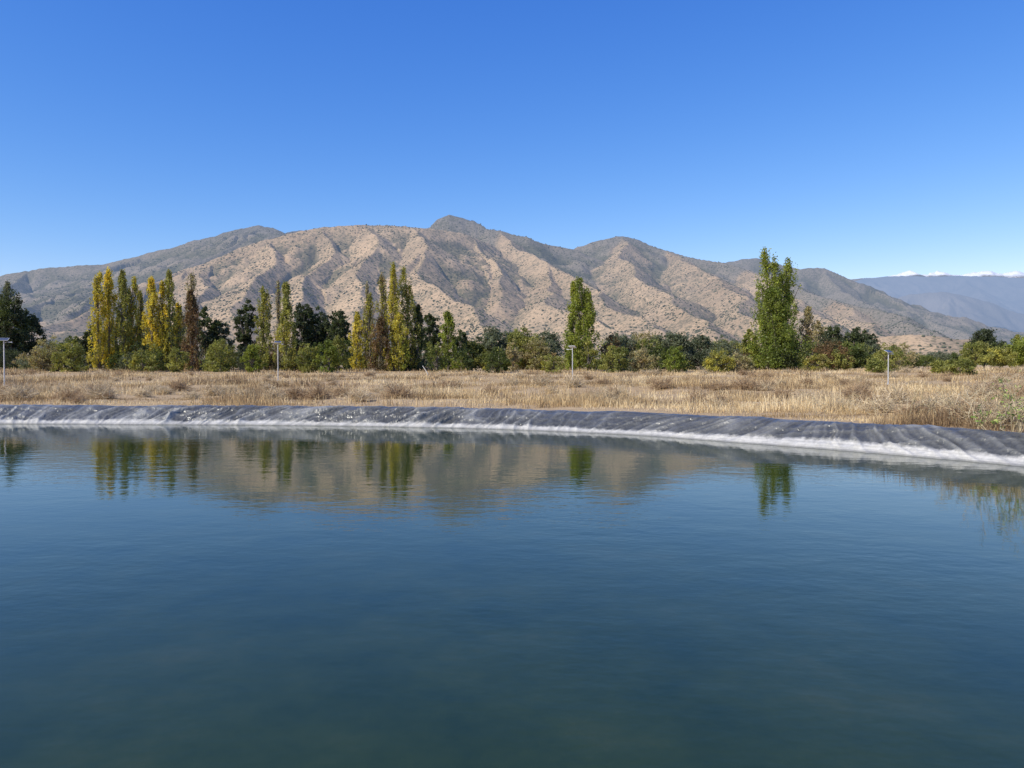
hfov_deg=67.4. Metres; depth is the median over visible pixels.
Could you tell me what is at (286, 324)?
poplar tree
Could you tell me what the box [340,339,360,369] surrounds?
shrub
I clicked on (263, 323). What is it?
poplar tree
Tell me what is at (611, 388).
dry bush
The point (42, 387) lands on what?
dry bush
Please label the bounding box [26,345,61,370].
shrub
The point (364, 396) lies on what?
dry bush
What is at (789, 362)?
shrub
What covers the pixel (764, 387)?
dry bush
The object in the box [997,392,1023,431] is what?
weed plant
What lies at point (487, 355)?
shrub
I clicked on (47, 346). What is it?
shrub
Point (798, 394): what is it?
dry bush
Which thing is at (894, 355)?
shrub
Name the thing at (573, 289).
poplar tree
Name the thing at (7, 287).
poplar tree
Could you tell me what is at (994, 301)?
hills
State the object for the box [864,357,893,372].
shrub
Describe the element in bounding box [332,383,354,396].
dry bush
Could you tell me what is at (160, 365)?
shrub
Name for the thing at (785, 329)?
poplar tree
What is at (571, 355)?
shrub
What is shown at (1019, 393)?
dry bush
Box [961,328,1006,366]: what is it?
broadleaf tree
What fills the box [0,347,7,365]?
shrub
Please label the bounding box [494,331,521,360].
broadleaf tree
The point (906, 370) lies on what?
dry bush
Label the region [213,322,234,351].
broadleaf tree
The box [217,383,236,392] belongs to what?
dry bush
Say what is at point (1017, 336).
poplar tree
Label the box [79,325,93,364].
broadleaf tree
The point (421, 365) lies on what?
shrub
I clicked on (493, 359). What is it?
shrub
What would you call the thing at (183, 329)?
broadleaf tree
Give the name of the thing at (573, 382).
dry bush
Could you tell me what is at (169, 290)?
poplar tree
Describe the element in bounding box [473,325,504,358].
broadleaf tree
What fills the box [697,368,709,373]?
dry bush
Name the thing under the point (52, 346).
broadleaf tree
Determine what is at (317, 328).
broadleaf tree
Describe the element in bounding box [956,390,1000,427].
weed plant
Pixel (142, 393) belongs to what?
dry bush
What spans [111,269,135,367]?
poplar tree
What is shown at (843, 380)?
dry bush
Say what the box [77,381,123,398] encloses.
dry bush
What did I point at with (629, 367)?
shrub
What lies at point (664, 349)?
shrub
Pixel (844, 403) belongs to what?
dry bush
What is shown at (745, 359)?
shrub
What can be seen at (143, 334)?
broadleaf tree
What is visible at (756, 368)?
shrub
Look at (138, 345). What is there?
shrub
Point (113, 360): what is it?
shrub
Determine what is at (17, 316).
broadleaf tree
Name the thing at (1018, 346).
broadleaf tree
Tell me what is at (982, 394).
weed plant
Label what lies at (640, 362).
shrub
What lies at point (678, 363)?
shrub
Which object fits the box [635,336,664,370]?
shrub
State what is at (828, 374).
dry bush
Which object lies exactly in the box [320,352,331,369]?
shrub
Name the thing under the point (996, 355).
broadleaf tree
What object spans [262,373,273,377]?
dry bush
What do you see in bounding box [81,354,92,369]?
shrub
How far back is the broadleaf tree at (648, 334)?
146.97 m
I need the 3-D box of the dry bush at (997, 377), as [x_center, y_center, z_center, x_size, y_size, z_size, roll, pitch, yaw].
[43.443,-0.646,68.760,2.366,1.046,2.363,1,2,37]
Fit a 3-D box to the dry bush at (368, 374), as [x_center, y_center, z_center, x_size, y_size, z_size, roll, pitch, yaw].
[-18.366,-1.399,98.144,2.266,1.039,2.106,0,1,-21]
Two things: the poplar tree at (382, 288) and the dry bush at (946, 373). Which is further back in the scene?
the poplar tree at (382, 288)
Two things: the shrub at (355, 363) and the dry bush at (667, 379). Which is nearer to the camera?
the dry bush at (667, 379)
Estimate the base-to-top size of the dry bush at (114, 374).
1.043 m
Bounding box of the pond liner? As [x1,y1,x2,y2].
[0,404,1023,465]
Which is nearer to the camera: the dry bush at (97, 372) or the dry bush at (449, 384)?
the dry bush at (449, 384)
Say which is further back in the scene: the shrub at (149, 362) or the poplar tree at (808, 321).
the poplar tree at (808, 321)
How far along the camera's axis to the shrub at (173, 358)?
120.46 m
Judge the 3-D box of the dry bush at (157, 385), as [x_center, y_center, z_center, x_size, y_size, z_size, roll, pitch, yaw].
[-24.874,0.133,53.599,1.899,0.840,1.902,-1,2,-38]
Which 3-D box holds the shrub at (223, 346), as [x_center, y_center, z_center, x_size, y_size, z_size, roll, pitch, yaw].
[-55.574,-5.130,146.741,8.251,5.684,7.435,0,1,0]
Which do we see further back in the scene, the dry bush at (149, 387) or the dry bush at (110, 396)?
the dry bush at (149, 387)
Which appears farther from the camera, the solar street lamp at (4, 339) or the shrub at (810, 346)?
the shrub at (810, 346)
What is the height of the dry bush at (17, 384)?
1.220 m
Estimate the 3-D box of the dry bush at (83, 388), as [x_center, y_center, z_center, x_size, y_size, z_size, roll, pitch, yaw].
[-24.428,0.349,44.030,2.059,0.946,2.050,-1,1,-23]
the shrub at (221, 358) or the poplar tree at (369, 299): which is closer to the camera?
the shrub at (221, 358)
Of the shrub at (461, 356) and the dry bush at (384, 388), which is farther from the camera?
the shrub at (461, 356)
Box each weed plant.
[808,392,829,413]
[841,390,858,414]
[860,391,896,415]
[896,388,919,417]
[912,388,935,415]
[921,391,952,415]
[935,386,978,424]
[937,386,952,416]
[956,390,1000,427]
[958,367,1007,427]
[971,397,1017,430]
[991,377,1023,430]
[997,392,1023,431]
[1001,369,1023,431]
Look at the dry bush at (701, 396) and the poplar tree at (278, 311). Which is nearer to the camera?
the dry bush at (701, 396)
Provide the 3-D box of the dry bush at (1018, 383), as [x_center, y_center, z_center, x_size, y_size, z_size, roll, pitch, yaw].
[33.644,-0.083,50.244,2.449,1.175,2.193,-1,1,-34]
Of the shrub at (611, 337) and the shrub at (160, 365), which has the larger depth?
the shrub at (611, 337)
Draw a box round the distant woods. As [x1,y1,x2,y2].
[28,352,1020,366]
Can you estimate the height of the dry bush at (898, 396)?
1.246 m
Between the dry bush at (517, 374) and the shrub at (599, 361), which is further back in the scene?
the shrub at (599, 361)
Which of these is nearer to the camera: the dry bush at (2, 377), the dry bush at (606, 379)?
the dry bush at (606, 379)
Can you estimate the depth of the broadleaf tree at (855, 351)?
142.94 m
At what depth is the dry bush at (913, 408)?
27.96 m
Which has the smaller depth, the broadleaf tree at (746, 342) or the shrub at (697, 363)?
the shrub at (697, 363)
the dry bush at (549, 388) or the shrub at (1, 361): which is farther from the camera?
the shrub at (1, 361)
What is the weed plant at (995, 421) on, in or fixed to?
on the ground at (636, 392)
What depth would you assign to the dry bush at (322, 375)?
86.35 m
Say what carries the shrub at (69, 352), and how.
on the ground at (636, 392)
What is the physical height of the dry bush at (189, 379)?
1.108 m
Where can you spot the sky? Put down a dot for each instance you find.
(851, 139)
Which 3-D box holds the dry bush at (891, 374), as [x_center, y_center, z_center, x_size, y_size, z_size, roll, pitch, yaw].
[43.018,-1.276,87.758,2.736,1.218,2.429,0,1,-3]
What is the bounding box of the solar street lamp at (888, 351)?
[884,350,892,384]
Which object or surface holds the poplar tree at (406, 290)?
on the ground at (636, 392)
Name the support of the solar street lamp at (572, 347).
on the ground at (636, 392)
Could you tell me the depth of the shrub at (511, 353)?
130.97 m
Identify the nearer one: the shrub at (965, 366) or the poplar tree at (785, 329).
the shrub at (965, 366)
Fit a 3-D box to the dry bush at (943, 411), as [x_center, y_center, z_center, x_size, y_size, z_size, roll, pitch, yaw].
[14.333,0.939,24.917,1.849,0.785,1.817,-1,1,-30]
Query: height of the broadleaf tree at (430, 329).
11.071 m
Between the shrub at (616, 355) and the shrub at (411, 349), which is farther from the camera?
the shrub at (411, 349)
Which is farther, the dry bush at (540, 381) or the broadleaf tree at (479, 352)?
the broadleaf tree at (479, 352)
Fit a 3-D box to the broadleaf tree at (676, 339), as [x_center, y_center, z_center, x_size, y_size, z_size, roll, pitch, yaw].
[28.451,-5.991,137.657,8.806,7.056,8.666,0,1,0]
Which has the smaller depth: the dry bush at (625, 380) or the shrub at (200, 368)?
the dry bush at (625, 380)
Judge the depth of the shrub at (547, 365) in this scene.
117.69 m
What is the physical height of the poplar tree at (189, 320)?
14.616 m
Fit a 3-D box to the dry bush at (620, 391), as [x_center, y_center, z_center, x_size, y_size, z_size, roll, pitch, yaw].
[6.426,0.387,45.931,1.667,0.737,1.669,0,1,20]
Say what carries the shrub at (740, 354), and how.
on the ground at (636, 392)
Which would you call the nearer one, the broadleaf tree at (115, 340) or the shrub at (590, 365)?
the shrub at (590, 365)
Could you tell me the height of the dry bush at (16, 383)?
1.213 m
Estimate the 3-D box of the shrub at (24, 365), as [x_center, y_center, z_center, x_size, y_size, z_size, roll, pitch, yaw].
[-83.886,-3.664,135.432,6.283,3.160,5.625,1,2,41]
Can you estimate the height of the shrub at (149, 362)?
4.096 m
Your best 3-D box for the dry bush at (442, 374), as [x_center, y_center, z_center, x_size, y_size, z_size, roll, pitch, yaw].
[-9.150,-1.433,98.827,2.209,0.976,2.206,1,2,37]
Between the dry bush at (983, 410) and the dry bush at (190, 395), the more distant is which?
the dry bush at (190, 395)
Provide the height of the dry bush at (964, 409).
1.152 m
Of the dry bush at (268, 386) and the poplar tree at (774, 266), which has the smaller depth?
the dry bush at (268, 386)
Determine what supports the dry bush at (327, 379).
on the ground at (636, 392)
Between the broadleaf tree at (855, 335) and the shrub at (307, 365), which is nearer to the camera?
the shrub at (307, 365)
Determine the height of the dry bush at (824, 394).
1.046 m
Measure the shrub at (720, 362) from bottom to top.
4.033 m
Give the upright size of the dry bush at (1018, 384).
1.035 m
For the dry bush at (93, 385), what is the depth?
46.97 m
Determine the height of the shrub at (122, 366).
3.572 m
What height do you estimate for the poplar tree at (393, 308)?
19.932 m
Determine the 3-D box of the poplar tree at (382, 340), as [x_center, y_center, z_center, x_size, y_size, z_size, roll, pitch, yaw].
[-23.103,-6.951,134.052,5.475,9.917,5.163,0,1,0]
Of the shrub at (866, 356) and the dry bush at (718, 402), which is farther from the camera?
the shrub at (866, 356)
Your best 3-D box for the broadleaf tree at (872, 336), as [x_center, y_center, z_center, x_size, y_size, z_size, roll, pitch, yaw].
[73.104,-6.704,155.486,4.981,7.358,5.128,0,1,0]
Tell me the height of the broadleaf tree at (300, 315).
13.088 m
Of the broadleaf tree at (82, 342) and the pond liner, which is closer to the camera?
the pond liner
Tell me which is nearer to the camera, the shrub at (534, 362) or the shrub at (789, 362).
the shrub at (789, 362)
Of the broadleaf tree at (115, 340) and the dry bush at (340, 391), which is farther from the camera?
the broadleaf tree at (115, 340)
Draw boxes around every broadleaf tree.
[0,289,34,360]
[16,310,46,355]
[33,340,63,365]
[62,335,87,359]
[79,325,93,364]
[99,318,130,352]
[133,318,158,342]
[166,313,186,349]
[194,306,222,356]
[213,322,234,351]
[232,298,258,361]
[292,302,314,355]
[300,306,330,364]
[317,315,335,353]
[322,309,352,366]
[422,313,443,366]
[451,329,472,361]
[466,343,483,368]
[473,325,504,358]
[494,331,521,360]
[507,325,542,369]
[530,330,564,361]
[602,331,639,356]
[629,331,655,363]
[650,331,693,366]
[688,335,719,363]
[710,338,746,364]
[741,329,760,366]
[804,320,832,353]
[821,325,844,348]
[831,339,866,364]
[843,327,871,350]
[861,333,880,355]
[895,354,915,364]
[906,352,934,367]
[921,350,954,367]
[947,351,962,364]
[959,340,993,365]
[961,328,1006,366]
[978,345,1019,366]
[1001,335,1023,367]
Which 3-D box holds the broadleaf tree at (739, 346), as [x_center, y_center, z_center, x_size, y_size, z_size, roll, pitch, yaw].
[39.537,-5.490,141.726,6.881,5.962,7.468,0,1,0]
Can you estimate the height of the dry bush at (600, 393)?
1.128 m
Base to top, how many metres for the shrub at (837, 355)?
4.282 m
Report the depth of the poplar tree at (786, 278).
138.88 m
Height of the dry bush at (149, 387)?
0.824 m
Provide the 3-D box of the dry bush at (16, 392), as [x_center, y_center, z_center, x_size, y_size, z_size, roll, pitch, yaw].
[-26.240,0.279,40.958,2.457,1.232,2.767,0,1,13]
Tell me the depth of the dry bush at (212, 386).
53.62 m
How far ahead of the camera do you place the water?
8.21 m
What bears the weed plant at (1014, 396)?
on the ground at (636, 392)
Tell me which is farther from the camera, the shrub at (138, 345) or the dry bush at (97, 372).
the shrub at (138, 345)
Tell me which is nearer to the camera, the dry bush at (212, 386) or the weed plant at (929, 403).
the weed plant at (929, 403)
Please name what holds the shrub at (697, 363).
on the ground at (636, 392)
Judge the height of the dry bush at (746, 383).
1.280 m
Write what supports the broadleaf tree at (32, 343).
on the ground at (636, 392)
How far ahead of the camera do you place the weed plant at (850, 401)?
29.05 m
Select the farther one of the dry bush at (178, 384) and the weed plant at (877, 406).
the dry bush at (178, 384)
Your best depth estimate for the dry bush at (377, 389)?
54.83 m
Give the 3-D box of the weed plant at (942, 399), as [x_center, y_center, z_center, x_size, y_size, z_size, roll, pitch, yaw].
[13.857,0.682,23.887,1.274,1.336,1.083,0,1,12]
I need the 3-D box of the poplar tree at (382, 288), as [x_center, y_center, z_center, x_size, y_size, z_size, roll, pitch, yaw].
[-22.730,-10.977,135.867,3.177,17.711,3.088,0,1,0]
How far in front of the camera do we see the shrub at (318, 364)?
134.08 m
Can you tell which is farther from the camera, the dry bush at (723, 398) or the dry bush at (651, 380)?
the dry bush at (651, 380)
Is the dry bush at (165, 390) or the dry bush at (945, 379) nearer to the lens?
the dry bush at (165, 390)
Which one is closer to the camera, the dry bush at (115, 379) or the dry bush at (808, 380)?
the dry bush at (808, 380)
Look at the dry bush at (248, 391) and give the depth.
41.82 m
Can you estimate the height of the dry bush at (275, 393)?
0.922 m
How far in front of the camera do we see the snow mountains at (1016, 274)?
35675.44 m
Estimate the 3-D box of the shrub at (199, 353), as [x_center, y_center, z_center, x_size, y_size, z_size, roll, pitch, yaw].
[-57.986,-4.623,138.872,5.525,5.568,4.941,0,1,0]
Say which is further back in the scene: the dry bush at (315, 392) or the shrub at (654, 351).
the shrub at (654, 351)
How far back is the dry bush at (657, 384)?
51.84 m
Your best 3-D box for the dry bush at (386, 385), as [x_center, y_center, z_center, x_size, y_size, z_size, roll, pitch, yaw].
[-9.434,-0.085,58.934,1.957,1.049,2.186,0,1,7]
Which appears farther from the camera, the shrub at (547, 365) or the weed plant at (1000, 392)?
the shrub at (547, 365)
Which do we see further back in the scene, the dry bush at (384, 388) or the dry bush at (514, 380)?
the dry bush at (514, 380)
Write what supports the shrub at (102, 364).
on the ground at (636, 392)
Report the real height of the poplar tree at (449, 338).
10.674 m
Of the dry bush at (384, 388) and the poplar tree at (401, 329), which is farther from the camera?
the poplar tree at (401, 329)
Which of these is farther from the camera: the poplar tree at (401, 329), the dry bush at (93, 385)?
the poplar tree at (401, 329)
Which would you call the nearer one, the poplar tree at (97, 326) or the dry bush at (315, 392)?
the dry bush at (315, 392)
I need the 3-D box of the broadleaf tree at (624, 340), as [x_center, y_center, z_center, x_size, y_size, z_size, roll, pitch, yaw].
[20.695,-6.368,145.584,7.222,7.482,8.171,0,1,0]
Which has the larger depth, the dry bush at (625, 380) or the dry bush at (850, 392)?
the dry bush at (625, 380)
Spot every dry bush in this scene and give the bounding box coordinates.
[0,373,16,382]
[0,376,36,390]
[0,380,30,396]
[0,381,45,399]
[31,381,54,392]
[50,383,88,400]
[56,380,74,390]
[67,394,90,403]
[70,384,96,394]
[72,377,121,391]
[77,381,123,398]
[90,367,108,375]
[95,391,121,398]
[109,376,121,381]
[110,369,122,376]
[130,386,156,397]
[143,383,157,392]
[148,381,168,389]
[150,383,177,394]
[162,376,195,390]
[176,374,199,383]
[178,389,204,399]
[195,383,230,395]
[202,381,226,390]
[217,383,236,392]
[230,385,260,397]
[257,382,276,389]
[259,383,287,398]
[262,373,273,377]
[279,379,313,398]
[293,378,335,399]
[315,371,335,378]
[323,374,337,381]
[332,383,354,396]
[339,384,377,401]
[363,370,375,376]
[368,384,383,391]
[376,386,386,393]
[378,377,398,388]
[379,379,416,398]
[437,372,449,375]
[437,378,465,388]
[466,373,478,378]
[479,382,502,393]
[503,376,519,385]
[512,370,527,377]
[521,371,557,385]
[541,384,560,393]
[558,372,585,386]
[583,373,596,379]
[588,387,623,401]
[595,377,609,383]
[604,386,619,392]
[611,385,628,395]
[617,376,633,383]
[619,371,631,377]
[644,376,675,389]
[645,376,661,383]
[646,366,663,374]
[660,375,677,382]
[678,389,718,402]
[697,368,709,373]
[706,378,731,390]
[707,397,730,407]
[713,392,733,401]
[728,371,762,389]
[738,368,749,374]
[757,371,771,376]
[757,381,775,390]
[761,378,775,384]
[766,384,796,398]
[769,377,793,385]
[789,387,813,401]
[795,370,814,376]
[796,375,815,383]
[802,386,848,404]
[818,370,834,378]
[827,397,850,410]
[833,381,870,398]
[838,377,854,384]
[841,379,880,394]
[846,388,893,406]
[853,374,869,381]
[856,390,904,412]
[873,382,918,403]
[880,369,897,377]
[889,395,933,414]
[899,366,914,372]
[903,377,929,386]
[913,387,972,409]
[916,371,930,377]
[931,403,960,418]
[936,393,1008,425]
[938,371,956,376]
[941,375,953,381]
[949,394,1017,427]
[959,380,1002,399]
[974,388,1023,428]
[984,378,1008,390]
[988,372,1011,381]
[1000,383,1023,402]
[1008,379,1023,389]
[1010,373,1023,378]
[1010,379,1023,392]
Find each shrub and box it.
[0,341,16,368]
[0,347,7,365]
[0,348,26,369]
[12,352,38,368]
[14,356,46,369]
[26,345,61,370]
[34,335,63,370]
[49,342,88,371]
[57,346,76,370]
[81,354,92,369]
[92,341,120,369]
[103,351,123,370]
[116,352,136,370]
[122,348,157,371]
[126,344,166,370]
[128,341,149,368]
[164,346,193,372]
[176,346,204,368]
[194,359,204,370]
[196,356,231,371]
[201,344,236,368]
[204,338,241,371]
[233,344,267,369]
[239,344,266,372]
[260,343,284,369]
[288,345,303,370]
[293,342,321,369]
[294,343,319,372]
[312,339,339,372]
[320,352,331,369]
[330,335,350,371]
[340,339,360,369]
[344,353,366,370]
[403,342,416,370]
[414,357,439,370]
[425,342,449,371]
[454,339,489,369]
[454,349,473,370]
[478,349,521,370]
[478,360,486,369]
[484,346,511,372]
[505,338,521,370]
[515,357,533,369]
[521,336,556,369]
[540,353,566,372]
[544,356,571,369]
[562,343,594,369]
[577,338,597,370]
[593,358,603,369]
[598,345,631,372]
[600,333,622,368]
[623,354,637,370]
[627,346,661,371]
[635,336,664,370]
[654,346,689,370]
[662,345,687,372]
[686,350,709,370]
[701,334,744,370]
[702,347,737,372]
[726,349,747,370]
[729,351,754,372]
[747,345,772,369]
[771,347,799,369]
[788,336,811,368]
[796,340,827,370]
[801,354,833,371]
[806,338,854,370]
[827,348,856,370]
[850,345,872,368]
[864,340,880,361]
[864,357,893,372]
[869,342,911,370]
[872,342,921,368]
[928,357,952,373]
[938,356,977,375]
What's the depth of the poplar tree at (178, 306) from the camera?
140.55 m
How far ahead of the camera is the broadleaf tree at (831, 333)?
153.70 m
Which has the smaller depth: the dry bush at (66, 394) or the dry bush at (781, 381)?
the dry bush at (66, 394)
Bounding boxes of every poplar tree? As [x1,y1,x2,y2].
[0,279,19,360]
[86,271,109,369]
[99,267,119,367]
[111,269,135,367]
[121,276,141,358]
[133,290,147,350]
[140,276,161,369]
[153,280,173,370]
[158,269,179,370]
[173,302,185,369]
[178,288,203,370]
[179,270,204,369]
[253,285,274,369]
[272,280,283,370]
[272,280,297,370]
[348,311,365,369]
[359,292,377,368]
[362,281,375,363]
[364,315,394,370]
[375,272,391,369]
[383,312,412,370]
[384,261,402,370]
[392,266,423,370]
[410,304,428,369]
[438,310,461,370]
[560,276,606,369]
[564,281,584,369]
[743,246,790,369]
[745,285,810,369]
[773,257,801,368]
[796,306,821,366]
[1009,334,1019,366]
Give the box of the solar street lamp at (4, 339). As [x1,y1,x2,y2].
[0,338,11,385]
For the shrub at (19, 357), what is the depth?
140.25 m
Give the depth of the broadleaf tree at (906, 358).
198.11 m
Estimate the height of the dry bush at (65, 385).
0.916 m
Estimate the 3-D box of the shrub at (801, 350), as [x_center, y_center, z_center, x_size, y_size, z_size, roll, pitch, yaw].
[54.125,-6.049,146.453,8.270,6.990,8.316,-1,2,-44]
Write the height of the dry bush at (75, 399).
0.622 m
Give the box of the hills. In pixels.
[855,276,1023,331]
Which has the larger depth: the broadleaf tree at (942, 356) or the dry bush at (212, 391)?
the broadleaf tree at (942, 356)
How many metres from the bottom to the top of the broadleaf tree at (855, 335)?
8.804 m
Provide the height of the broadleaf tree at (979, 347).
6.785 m
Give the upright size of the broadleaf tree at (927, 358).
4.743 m
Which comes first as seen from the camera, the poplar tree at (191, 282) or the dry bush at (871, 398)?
the dry bush at (871, 398)
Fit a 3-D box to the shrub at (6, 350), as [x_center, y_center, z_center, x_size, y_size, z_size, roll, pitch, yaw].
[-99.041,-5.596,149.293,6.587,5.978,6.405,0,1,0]
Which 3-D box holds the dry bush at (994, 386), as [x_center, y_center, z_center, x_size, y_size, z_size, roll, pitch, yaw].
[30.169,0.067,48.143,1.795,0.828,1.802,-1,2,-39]
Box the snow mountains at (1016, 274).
[851,270,1023,280]
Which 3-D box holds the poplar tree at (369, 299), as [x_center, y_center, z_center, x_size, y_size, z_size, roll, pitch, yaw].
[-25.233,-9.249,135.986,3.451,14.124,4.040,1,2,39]
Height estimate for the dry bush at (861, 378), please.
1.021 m
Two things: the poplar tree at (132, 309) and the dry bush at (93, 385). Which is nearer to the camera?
the dry bush at (93, 385)
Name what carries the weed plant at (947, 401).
on the ground at (636, 392)
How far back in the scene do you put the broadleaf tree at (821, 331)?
149.32 m
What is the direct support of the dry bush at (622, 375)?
on the ground at (636, 392)
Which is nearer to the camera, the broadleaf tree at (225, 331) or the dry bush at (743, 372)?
the dry bush at (743, 372)
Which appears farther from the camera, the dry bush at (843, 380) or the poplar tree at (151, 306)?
the poplar tree at (151, 306)
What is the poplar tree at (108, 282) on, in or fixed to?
on the ground at (636, 392)
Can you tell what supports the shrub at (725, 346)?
on the ground at (636, 392)
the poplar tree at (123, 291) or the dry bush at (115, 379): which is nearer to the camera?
the dry bush at (115, 379)
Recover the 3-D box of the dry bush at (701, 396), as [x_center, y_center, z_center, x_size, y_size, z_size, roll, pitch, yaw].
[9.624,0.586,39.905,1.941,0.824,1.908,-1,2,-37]
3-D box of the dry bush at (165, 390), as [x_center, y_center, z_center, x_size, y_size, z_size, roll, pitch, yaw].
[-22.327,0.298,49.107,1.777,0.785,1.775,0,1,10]
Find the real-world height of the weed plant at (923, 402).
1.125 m
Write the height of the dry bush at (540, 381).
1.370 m
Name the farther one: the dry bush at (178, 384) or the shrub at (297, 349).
the shrub at (297, 349)
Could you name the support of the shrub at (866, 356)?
on the ground at (636, 392)
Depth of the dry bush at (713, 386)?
50.38 m
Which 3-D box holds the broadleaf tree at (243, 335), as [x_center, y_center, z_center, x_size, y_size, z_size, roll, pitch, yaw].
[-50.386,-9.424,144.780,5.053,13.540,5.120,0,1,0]
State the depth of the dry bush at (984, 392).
39.83 m
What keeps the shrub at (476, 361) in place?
on the ground at (636, 392)
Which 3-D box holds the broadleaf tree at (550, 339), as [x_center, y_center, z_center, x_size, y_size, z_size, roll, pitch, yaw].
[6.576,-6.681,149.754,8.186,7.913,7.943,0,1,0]
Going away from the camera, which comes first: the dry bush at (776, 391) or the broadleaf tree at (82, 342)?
the dry bush at (776, 391)
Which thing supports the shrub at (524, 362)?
on the ground at (636, 392)
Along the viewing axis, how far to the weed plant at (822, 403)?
30.10 m
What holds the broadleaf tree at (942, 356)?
on the ground at (636, 392)
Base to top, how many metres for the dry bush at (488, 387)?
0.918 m
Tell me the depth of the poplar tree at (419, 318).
139.54 m
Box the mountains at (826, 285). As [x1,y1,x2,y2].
[0,215,1023,360]
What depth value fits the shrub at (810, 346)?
131.00 m
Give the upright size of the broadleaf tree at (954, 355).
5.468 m
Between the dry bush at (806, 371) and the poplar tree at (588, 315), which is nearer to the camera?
the dry bush at (806, 371)
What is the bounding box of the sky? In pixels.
[0,0,1023,278]
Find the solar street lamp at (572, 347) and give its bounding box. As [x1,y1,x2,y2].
[566,346,575,378]
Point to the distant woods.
(562, 356)
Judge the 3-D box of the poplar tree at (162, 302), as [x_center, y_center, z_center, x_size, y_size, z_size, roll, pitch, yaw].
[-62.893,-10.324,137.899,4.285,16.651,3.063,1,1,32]
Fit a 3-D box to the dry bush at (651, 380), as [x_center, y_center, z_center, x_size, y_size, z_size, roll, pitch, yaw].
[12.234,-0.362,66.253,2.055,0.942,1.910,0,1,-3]
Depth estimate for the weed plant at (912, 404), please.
26.89 m
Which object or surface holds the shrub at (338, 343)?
on the ground at (636, 392)
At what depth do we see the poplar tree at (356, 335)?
135.51 m
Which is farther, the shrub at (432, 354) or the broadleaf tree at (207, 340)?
the broadleaf tree at (207, 340)
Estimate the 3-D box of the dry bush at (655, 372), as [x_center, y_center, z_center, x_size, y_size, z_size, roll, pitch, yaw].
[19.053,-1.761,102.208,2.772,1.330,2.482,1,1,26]
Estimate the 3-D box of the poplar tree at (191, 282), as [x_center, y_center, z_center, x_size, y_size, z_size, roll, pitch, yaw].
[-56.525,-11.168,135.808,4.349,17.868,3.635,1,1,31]
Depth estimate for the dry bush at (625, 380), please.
66.63 m
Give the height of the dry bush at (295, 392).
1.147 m
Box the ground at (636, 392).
[0,365,1023,432]
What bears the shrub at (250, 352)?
on the ground at (636, 392)
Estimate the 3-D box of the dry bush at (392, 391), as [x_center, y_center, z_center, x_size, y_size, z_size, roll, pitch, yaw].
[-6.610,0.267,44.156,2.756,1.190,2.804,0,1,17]
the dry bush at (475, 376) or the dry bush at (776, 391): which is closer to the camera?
the dry bush at (776, 391)
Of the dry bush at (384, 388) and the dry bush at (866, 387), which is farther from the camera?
the dry bush at (384, 388)
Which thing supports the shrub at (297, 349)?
on the ground at (636, 392)
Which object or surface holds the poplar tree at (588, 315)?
on the ground at (636, 392)
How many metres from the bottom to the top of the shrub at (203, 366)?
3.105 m
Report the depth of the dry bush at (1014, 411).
22.96 m
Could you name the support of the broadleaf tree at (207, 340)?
on the ground at (636, 392)
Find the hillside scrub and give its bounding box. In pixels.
[3,216,1023,363]
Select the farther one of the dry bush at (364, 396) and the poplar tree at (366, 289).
the poplar tree at (366, 289)
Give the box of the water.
[0,424,1023,767]
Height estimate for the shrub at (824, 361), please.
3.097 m
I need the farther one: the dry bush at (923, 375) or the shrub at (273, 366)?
the shrub at (273, 366)
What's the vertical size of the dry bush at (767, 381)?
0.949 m
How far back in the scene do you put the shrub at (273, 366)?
143.86 m
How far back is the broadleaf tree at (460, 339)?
147.45 m
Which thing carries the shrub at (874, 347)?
on the ground at (636, 392)
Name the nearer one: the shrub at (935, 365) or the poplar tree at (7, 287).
the shrub at (935, 365)
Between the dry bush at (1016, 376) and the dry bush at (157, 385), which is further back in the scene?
the dry bush at (1016, 376)
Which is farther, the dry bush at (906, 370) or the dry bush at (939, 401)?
the dry bush at (906, 370)
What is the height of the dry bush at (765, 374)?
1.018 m
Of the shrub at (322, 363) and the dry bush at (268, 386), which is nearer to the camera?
the dry bush at (268, 386)
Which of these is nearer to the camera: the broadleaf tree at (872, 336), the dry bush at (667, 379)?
the dry bush at (667, 379)
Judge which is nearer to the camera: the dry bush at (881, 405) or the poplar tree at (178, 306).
the dry bush at (881, 405)
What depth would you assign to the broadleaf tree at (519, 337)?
146.53 m
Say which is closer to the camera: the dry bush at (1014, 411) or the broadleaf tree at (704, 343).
the dry bush at (1014, 411)
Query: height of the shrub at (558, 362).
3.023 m
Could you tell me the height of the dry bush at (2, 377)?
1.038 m
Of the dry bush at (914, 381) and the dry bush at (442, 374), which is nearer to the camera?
the dry bush at (914, 381)
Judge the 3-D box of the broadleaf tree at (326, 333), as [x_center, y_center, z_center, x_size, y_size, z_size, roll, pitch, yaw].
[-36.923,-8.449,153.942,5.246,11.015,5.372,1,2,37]
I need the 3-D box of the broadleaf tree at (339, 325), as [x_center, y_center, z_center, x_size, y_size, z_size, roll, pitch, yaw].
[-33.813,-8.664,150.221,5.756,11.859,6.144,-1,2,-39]
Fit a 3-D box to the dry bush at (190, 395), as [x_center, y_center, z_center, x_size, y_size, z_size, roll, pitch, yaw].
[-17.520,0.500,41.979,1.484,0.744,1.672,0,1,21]
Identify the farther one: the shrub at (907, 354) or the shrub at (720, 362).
the shrub at (907, 354)
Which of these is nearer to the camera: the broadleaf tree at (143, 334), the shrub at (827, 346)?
the shrub at (827, 346)

